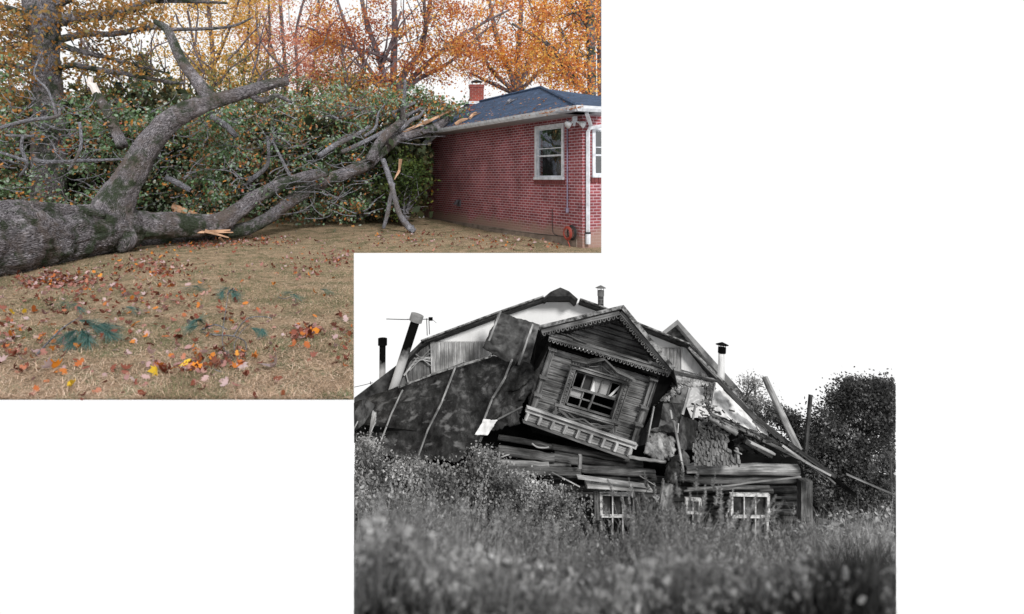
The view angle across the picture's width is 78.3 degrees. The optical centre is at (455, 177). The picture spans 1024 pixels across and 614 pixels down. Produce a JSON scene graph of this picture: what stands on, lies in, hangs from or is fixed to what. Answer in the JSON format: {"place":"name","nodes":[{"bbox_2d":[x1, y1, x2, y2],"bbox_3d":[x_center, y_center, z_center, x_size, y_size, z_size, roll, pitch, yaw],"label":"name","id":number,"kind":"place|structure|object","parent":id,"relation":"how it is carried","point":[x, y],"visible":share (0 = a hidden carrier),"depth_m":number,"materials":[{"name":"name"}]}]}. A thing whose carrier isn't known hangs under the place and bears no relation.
{"place":"outdoors","nodes":[
{"label":"outdoors","id":0,"kind":"place"},
{"bbox_2d":[0,191,600,400],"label":"lawn","id":1,"kind":"structure","parent":0,"point":[417,223],"depth_m":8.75,"materials":[{"name":"beige plant"}]},
{"bbox_2d":[0,18,77,178],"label":"young tree","id":2,"kind":"object","parent":1,"relation":"on","point":[24,94],"visible":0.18,"depth_m":20.76,"materials":[{"name":"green plant"}]},
{"bbox_2d":[41,356,51,367],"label":"fallen leaf","id":3,"kind":"object","parent":1,"relation":"on","point":[48,363],"visible":1,"depth_m":5.14,"materials":[{"name":"pink plant"}]},
{"bbox_2d":[46,358,62,367],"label":"fallen leaf","id":4,"kind":"object","parent":1,"relation":"on","point":[55,364],"visible":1,"depth_m":5.18,"materials":[{"name":"orange plant"}]},
{"bbox_2d":[50,302,90,314],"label":"pine sprig","id":5,"kind":"object","parent":1,"relation":"on","point":[78,307],"visible":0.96,"depth_m":7.39,"materials":[{"name":"green plant"}]},
{"bbox_2d":[67,378,75,385],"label":"fallen leaf","id":6,"kind":"object","parent":1,"relation":"on","point":[70,382],"visible":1,"depth_m":4.69,"materials":[{"name":"yellow plant"}]},
{"bbox_2d":[35,312,127,355],"bbox_3d":[-3.611,1.474,6.215,0.727,0.239,1.193,0,0,-22],"label":"pine sprig","id":7,"kind":"object","parent":1,"relation":"on","point":[86,340],"visible":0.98,"depth_m":6.05,"materials":[{"name":"green plant"}]},
{"bbox_2d":[69,92,97,187],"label":"young conifer","id":8,"kind":"object","parent":1,"relation":"on","point":[76,141],"visible":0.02,"depth_m":22.65,"materials":[{"name":"green plant"}]},
{"bbox_2d":[61,5,142,194],"bbox_3d":[-11.920,-2.577,21.006,3.013,8.555,4.939,0,0,-43],"label":"young tree","id":9,"kind":"object","parent":1,"relation":"on","point":[96,81],"visible":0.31,"depth_m":20.81,"materials":[{"name":"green plant"}]},
{"bbox_2d":[73,81,164,203],"bbox_3d":[-11.737,-0.806,21.711,2.958,5.128,3.534,0,0,30],"label":"young conifer","id":10,"kind":"object","parent":1,"relation":"on","point":[118,83],"visible":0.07,"depth_m":21.87,"materials":[{"name":"green plant"}]},
{"bbox_2d":[66,6,185,113],"bbox_3d":[-11.655,-2.314,22.966,4.383,8.029,3.578,0,0,42],"label":"young tree","id":11,"kind":"object","parent":1,"relation":"on","point":[144,58],"visible":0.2,"depth_m":22.76,"materials":[{"name":"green plant"}]},
{"bbox_2d":[112,306,140,313],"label":"pine sprig","id":12,"kind":"object","parent":1,"relation":"on","point":[130,308],"visible":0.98,"depth_m":7.27,"materials":[{"name":"green plant"}]},
{"bbox_2d":[0,0,253,203],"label":"old oak","id":13,"kind":"object","parent":1,"relation":"on","point":[44,21],"visible":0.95,"depth_m":17.16,"materials":[{"name":"orange plant"}]},
{"bbox_2d":[129,53,167,210],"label":"young conifer","id":14,"kind":"object","parent":1,"relation":"on","point":[146,73],"visible":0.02,"depth_m":23.88,"materials":[{"name":"green plant"}]},
{"bbox_2d":[147,365,157,375],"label":"fallen leaf","id":15,"kind":"object","parent":1,"relation":"on","point":[153,369],"visible":0.93,"depth_m":5.02,"materials":[{"name":"yellow plant"}]},
{"bbox_2d":[127,3,222,197],"bbox_3d":[-10.117,-2.525,23.114,3.755,8.451,4.231,0,0,0],"label":"young tree","id":16,"kind":"object","parent":1,"relation":"on","point":[200,68],"visible":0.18,"depth_m":22.48,"materials":[{"name":"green plant"}]},
{"bbox_2d":[154,76,199,211],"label":"young conifer","id":17,"kind":"object","parent":1,"relation":"on","point":[170,77],"visible":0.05,"depth_m":24.94,"materials":[{"name":"green plant"}]},
{"bbox_2d":[179,285,205,291],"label":"pine sprig","id":18,"kind":"object","parent":1,"relation":"on","point":[192,287],"visible":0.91,"depth_m":8.62,"materials":[{"name":"plant"}]},
{"bbox_2d":[190,361,202,370],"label":"fallen leaf","id":19,"kind":"object","parent":1,"relation":"on","point":[199,366],"visible":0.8,"depth_m":5.15,"materials":[{"name":"orange plant"}]},
{"bbox_2d":[181,312,227,333],"bbox_3d":[-2.638,1.518,6.412,0.417,0.153,0.861,0,0,-32],"label":"pine sprig","id":20,"kind":"object","parent":1,"relation":"on","point":[190,326],"visible":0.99,"depth_m":6.43,"materials":[{"name":"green plant"}]},
{"bbox_2d":[0,71,434,223],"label":"undergrowth","id":21,"kind":"object","parent":1,"relation":"on","point":[164,93],"visible":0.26,"depth_m":20.23,"materials":[{"name":"green plant"}]},
{"bbox_2d":[139,0,298,177],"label":"golden tree","id":22,"kind":"object","parent":1,"relation":"on","point":[212,47],"visible":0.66,"depth_m":29.42,"materials":[{"name":"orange plant"}]},
{"bbox_2d":[210,286,243,300],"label":"pine sprig","id":23,"kind":"object","parent":1,"relation":"on","point":[233,295],"visible":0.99,"depth_m":8.27,"materials":[{"name":"green plant"}]},
{"bbox_2d":[201,289,271,359],"bbox_3d":[-2.280,1.471,6.507,0.684,0.247,2.180,0,0,-6],"label":"bare twig","id":24,"kind":"object","parent":1,"relation":"on","point":[222,335],"visible":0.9,"depth_m":6.17,"materials":[{"name":"wood"}]},
{"bbox_2d":[0,19,474,276],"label":"fallen oak","id":25,"kind":"object","parent":1,"relation":"on","point":[42,232],"visible":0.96,"depth_m":15.58,"materials":[{"name":"green plant"}]},
{"bbox_2d":[182,6,300,184],"bbox_3d":[-7.725,-2.291,22.601,4.102,7.983,3.934,0,0,0],"label":"young tree","id":26,"kind":"object","parent":1,"relation":"on","point":[226,57],"visible":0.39,"depth_m":22.40,"materials":[{"name":"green plant"}]},
{"bbox_2d":[236,362,248,369],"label":"fallen leaf","id":27,"kind":"object","parent":1,"relation":"on","point":[243,365],"visible":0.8,"depth_m":5.21,"materials":[{"name":"white plant"}]},
{"bbox_2d":[23,96,468,184],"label":"woods","id":28,"kind":"object","parent":1,"relation":"on","point":[452,102],"depth_m":36.69,"materials":[{"name":"green plant"}]},
{"bbox_2d":[251,327,267,337],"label":"pine sprig","id":29,"kind":"object","parent":1,"relation":"on","point":[262,331],"visible":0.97,"depth_m":6.20,"materials":[{"name":"green plant"}]},
{"bbox_2d":[259,352,276,366],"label":"fallen leaf","id":30,"kind":"object","parent":1,"relation":"on","point":[272,364],"visible":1,"depth_m":5.12,"materials":[{"name":"beige plant"}]},
{"bbox_2d":[0,223,558,400],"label":"leaf litter","id":31,"kind":"object","parent":1,"relation":"on","point":[306,332],"visible":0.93,"depth_m":7.29,"materials":[{"name":"brown plant"}]},
{"bbox_2d":[276,288,303,301],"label":"pine sprig","id":32,"kind":"object","parent":1,"relation":"on","point":[285,292],"visible":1,"depth_m":8.08,"materials":[{"name":"green plant"}]},
{"bbox_2d":[220,0,366,144],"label":"russet tree","id":33,"kind":"object","parent":1,"relation":"on","point":[295,42],"visible":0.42,"depth_m":32.51,"materials":[{"name":"orange plant"}]},
{"bbox_2d":[234,9,352,211],"bbox_3d":[-6.495,-2.458,24.000,5.038,8.317,3.650,0,0,0],"label":"young tree","id":34,"kind":"object","parent":1,"relation":"on","point":[273,104],"visible":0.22,"depth_m":23.96,"materials":[{"name":"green plant"}]},
{"bbox_2d":[281,83,313,196],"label":"young conifer","id":35,"kind":"object","parent":1,"relation":"on","point":[304,102],"visible":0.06,"depth_m":27.94,"materials":[{"name":"green plant"}]},
{"bbox_2d":[310,327,319,333],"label":"fallen leaf","id":36,"kind":"object","parent":1,"relation":"on","point":[316,330],"visible":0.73,"depth_m":6.31,"materials":[{"name":"orange plant"}]},
{"bbox_2d":[286,27,393,186],"bbox_3d":[-4.415,-2.077,24.088,4.111,7.554,3.870,0,0,0],"label":"young tree","id":37,"kind":"object","parent":1,"relation":"on","point":[330,79],"visible":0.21,"depth_m":23.61,"materials":[{"name":"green plant"}]},
{"bbox_2d":[324,17,414,129],"bbox_3d":[-3.597,-2.329,25.063,4.077,8.058,3.649,0,0,-19],"label":"young tree","id":38,"kind":"object","parent":1,"relation":"on","point":[360,92],"visible":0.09,"depth_m":24.94,"materials":[{"name":"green plant"}]},
{"bbox_2d":[285,0,509,117],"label":"many stemmed tree","id":39,"kind":"object","parent":1,"relation":"on","point":[425,39],"visible":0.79,"depth_m":26.33,"materials":[{"name":"orange plant"}]},
{"bbox_2d":[369,143,441,221],"bbox_3d":[-1.710,0.081,19.244,2.564,2.660,2.217,0,0,41],"label":"evergreen shrub","id":40,"kind":"object","parent":1,"relation":"on","point":[408,169],"visible":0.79,"depth_m":18.74,"materials":[{"name":"green plant"}]},
{"bbox_2d":[420,79,600,247],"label":"brick house","id":41,"kind":"structure","parent":1,"relation":"on","point":[536,175],"depth_m":16.51,"materials":[{"name":"red brick"}]},
{"bbox_2d":[454,118,467,124],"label":"broken branch","id":42,"kind":"object","parent":41,"relation":"on","point":[460,121],"visible":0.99,"depth_m":18.92,"materials":[{"name":"brown wood"}]},
{"bbox_2d":[468,112,480,118],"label":"broken branch","id":43,"kind":"object","parent":41,"relation":"on","point":[472,115],"visible":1,"depth_m":19.12,"materials":[{"name":"brown wood"}]},
{"bbox_2d":[448,97,583,126],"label":"roof leaves","id":44,"kind":"object","parent":41,"relation":"on","point":[530,106],"visible":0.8,"depth_m":15.64,"materials":[{"name":"orange plant"}]},
{"bbox_2d":[533,123,564,179],"bbox_3d":[2.330,-0.612,15.271,0.557,1.340,1.255,0,0,-8],"label":"window frame","id":45,"kind":"structure","parent":41,"relation":"in","point":[548,139],"depth_m":15.32,"materials":[{"name":"white paint"}]},
{"bbox_2d":[563,226,571,246],"bbox_3d":[2.570,1.387,14.415,0.071,0.539,0.349,0,0,-25],"label":"orange hose","id":46,"kind":"object","parent":41,"relation":"attached to","point":[570,232],"visible":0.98,"depth_m":14.37,"materials":[{"name":"rubber"}]},
{"bbox_2d":[567,225,576,240],"bbox_3d":[2.662,1.268,14.321,0.042,0.361,0.361,0,0,-26],"label":"black hose","id":47,"kind":"object","parent":41,"relation":"attached to","point":[575,232],"visible":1,"depth_m":14.23,"materials":[{"name":"rubber"}]},
{"bbox_2d":[591,128,600,176],"bbox_3d":[3.238,-0.581,14.275,0.357,1.169,0.140,0,0,-26],"label":"window frame","id":48,"kind":"structure","parent":41,"relation":"in","point":[594,174],"depth_m":14.19,"materials":[{"name":"white paint"}]},
{"bbox_2d":[445,0,583,98],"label":"orange tree","id":49,"kind":"object","parent":1,"relation":"on","point":[517,79],"visible":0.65,"depth_m":32.48,"materials":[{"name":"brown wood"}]},
{"bbox_2d":[508,0,600,95],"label":"roadside oak","id":50,"kind":"object","parent":1,"relation":"on","point":[570,76],"visible":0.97,"depth_m":24.13,"materials":[{"name":"orange plant"}]},
{"bbox_2d":[547,0,600,95],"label":"slender oak","id":51,"kind":"object","parent":1,"relation":"on","point":[597,44],"visible":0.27,"depth_m":27.86,"materials":[{"name":"orange plant"}]},
{"bbox_2d":[0,0,1023,613],"label":"sky","id":52,"kind":"structure","parent":0,"point":[813,190],"materials":[{"name":"white"}]},
{"bbox_2d":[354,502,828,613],"bbox_3d":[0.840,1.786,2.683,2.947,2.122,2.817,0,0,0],"label":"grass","id":53,"kind":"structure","parent":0,"point":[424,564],"depth_m":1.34,"materials":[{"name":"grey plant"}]},
{"bbox_2d":[354,462,841,603],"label":"tall grass","id":54,"kind":"structure","parent":0,"point":[514,534],"depth_m":3.90,"materials":[{"name":"grey plant"}]},
{"bbox_2d":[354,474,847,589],"bbox_3d":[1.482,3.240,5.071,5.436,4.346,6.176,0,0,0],"label":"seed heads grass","id":55,"kind":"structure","parent":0,"point":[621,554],"depth_m":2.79,"materials":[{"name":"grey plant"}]},
{"bbox_2d":[354,474,895,608],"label":"grassy bank","id":56,"kind":"structure","parent":0,"point":[826,514],"depth_m":11.43,"materials":[{"name":"grey plant"}]},
{"bbox_2d":[354,543,444,613],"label":"dark weeds","id":57,"kind":"object","parent":56,"relation":"on","point":[419,606],"visible":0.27,"depth_m":1.24,"materials":[{"name":"grey plant"}]},
{"bbox_2d":[354,425,518,526],"bbox_3d":[-0.230,4.083,8.406,2.385,1.766,1.404,0,0,0],"label":"leafy shrub","id":58,"kind":"object","parent":56,"relation":"on","point":[478,466],"visible":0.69,"depth_m":8.17,"materials":[{"name":"grey plant"}]},
{"bbox_2d":[354,287,715,428],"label":"plastered house","id":59,"kind":"structure","parent":56,"relation":"on","point":[459,344],"depth_m":11.94,"materials":[{"name":"paint"}]},
{"bbox_2d":[378,337,386,377],"bbox_3d":[-1.426,3.697,12.300,0.181,1.060,0.180,0,0,0],"label":"stove pipe","id":60,"kind":"object","parent":59,"relation":"attached to","point":[382,343],"visible":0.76,"depth_m":12.25,"materials":[{"name":"black metal"}]},
{"bbox_2d":[391,317,434,334],"bbox_3d":[-0.867,2.946,12.400,0.994,0.377,0.502,0,0,0],"label":"aerial","id":61,"kind":"object","parent":59,"relation":"attached to","point":[430,319],"visible":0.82,"depth_m":12.39,"materials":[{"name":"black metal"}]},
{"bbox_2d":[595,285,605,305],"bbox_3d":[2.862,2.404,12.300,0.205,0.560,0.205,0,0,0],"label":"stove pipe","id":62,"kind":"object","parent":59,"relation":"on","point":[600,294],"visible":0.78,"depth_m":12.25,"materials":[{"name":"metal"}]},
{"bbox_2d":[716,342,728,379],"bbox_3d":[5.206,3.604,12.200,0.236,0.782,0.236,0,0,0],"label":"stove pipe","id":63,"kind":"object","parent":59,"relation":"on","point":[721,359],"visible":0.88,"depth_m":12.15,"materials":[{"name":"white metal"}]},
{"bbox_2d":[480,457,598,539],"bbox_3d":[1.158,4.303,8.337,1.673,1.259,1.285,0,0,0],"label":"leafy shrub","id":64,"kind":"object","parent":56,"relation":"on","point":[519,488],"visible":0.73,"depth_m":8.13,"materials":[{"name":"grey plant"}]},
{"bbox_2d":[355,491,806,593],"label":"seed heads","id":65,"kind":"object","parent":56,"relation":"on","point":[569,561],"depth_m":1.94,"materials":[{"name":"grey plant"}]},
{"bbox_2d":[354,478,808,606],"bbox_3d":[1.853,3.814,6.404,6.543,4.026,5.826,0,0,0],"label":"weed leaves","id":66,"kind":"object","parent":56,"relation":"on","point":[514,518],"visible":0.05,"depth_m":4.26,"materials":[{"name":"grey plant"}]},
{"bbox_2d":[354,508,830,613],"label":"seed heads","id":67,"kind":"object","parent":56,"relation":"on","point":[479,605],"depth_m":1.30,"materials":[{"name":"grey plant"}]},
{"bbox_2d":[354,510,895,613],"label":"weed leaves","id":68,"kind":"object","parent":56,"relation":"on","point":[376,521],"visible":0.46,"depth_m":1.30,"materials":[{"name":"grey plant"}]},
{"bbox_2d":[354,305,895,545],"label":"collapsed log house","id":69,"kind":"structure","parent":56,"relation":"on","point":[547,397],"depth_m":9.46,"materials":[{"name":"wood"}]},
{"bbox_2d":[389,312,423,389],"bbox_3d":[-0.892,3.185,11.300,0.651,1.487,0.237,0,0,0],"label":"stove pipe","id":70,"kind":"object","parent":69,"relation":"on","point":[415,319],"visible":0.91,"depth_m":11.23,"materials":[{"name":"black metal"}]},
{"bbox_2d":[576,474,652,539],"bbox_3d":[2.254,4.780,8.997,1.079,1.162,0.515,0,0,0],"label":"window frame","id":71,"kind":"structure","parent":69,"relation":"in","point":[591,482],"depth_m":9.16,"materials":[{"name":"white paint"}]},
{"bbox_2d":[684,497,701,537],"bbox_3d":[3.534,5.064,9.312,0.238,0.610,0.086,0,0,0],"label":"window frame","id":72,"kind":"structure","parent":69,"relation":"in","point":[686,502],"depth_m":9.29,"materials":[{"name":"white paint"}]},
{"bbox_2d":[729,492,769,542],"bbox_3d":[4.375,5.059,9.312,0.584,0.737,0.086,0,0,0],"label":"window frame","id":73,"kind":"structure","parent":69,"relation":"in","point":[741,499],"depth_m":9.35,"materials":[{"name":"white paint"}]},
{"bbox_2d":[762,376,801,449],"bbox_3d":[5.181,3.743,9.946,0.110,0.965,0.806,0,0,-15],"label":"leaning pole","id":74,"kind":"object","parent":69,"relation":"on","point":[782,416],"visible":0.92,"depth_m":9.90,"materials":[{"name":"grey wood"}]},
{"bbox_2d":[662,320,779,440],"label":"dark gabled house","id":75,"kind":"structure","parent":56,"relation":"on","point":[676,328],"depth_m":12.50,"materials":[{"name":"grey wood"}]},
{"bbox_2d":[731,371,774,416],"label":"tree","id":76,"kind":"object","parent":56,"relation":"on","point":[754,404],"visible":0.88,"depth_m":12.22,"materials":[{"name":"grey plant"}]},
{"bbox_2d":[701,520,895,613],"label":"dark weeds","id":77,"kind":"object","parent":56,"relation":"on","point":[866,583],"visible":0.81,"depth_m":1.22,"materials":[{"name":"grey plant"}]},
{"bbox_2d":[758,396,845,491],"bbox_3d":[6.698,5.142,11.864,2.083,1.970,1.340,0,0,0],"label":"bush","id":78,"kind":"object","parent":56,"relation":"on","point":[772,415],"visible":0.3,"depth_m":11.68,"materials":[{"name":"grey plant"}]},
{"bbox_2d":[803,394,812,453],"bbox_3d":[5.806,4.068,10.300,0.351,0.934,0.067,0,0,-44],"label":"thin post","id":79,"kind":"object","parent":56,"relation":"on","point":[808,420],"visible":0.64,"depth_m":10.29,"materials":[{"name":"grey wood"}]},
{"bbox_2d":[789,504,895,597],"bbox_3d":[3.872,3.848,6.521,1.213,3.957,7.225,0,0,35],"label":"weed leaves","id":80,"kind":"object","parent":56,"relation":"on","point":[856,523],"visible":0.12,"depth_m":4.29,"materials":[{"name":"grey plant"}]},
{"bbox_2d":[796,366,895,517],"bbox_3d":[7.266,5.026,11.720,1.622,3.136,2.589,0,0,35],"label":"bush","id":81,"kind":"object","parent":56,"relation":"on","point":[870,402],"visible":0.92,"depth_m":11.23,"materials":[{"name":"grey plant"}]},
{"bbox_2d":[869,451,895,500],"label":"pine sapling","id":82,"kind":"object","parent":56,"relation":"on","point":[887,456],"visible":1,"depth_m":9.29,"materials":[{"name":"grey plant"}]},
{"bbox_2d":[511,463,783,563],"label":"tall grass","id":83,"kind":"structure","parent":0,"point":[671,508],"depth_m":3.16,"materials":[{"name":"grey plant"}]},
{"bbox_2d":[746,490,895,575],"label":"tall grass","id":84,"kind":"structure","parent":0,"point":[852,534],"depth_m":4.00,"materials":[{"name":"grey plant"}]}
]}

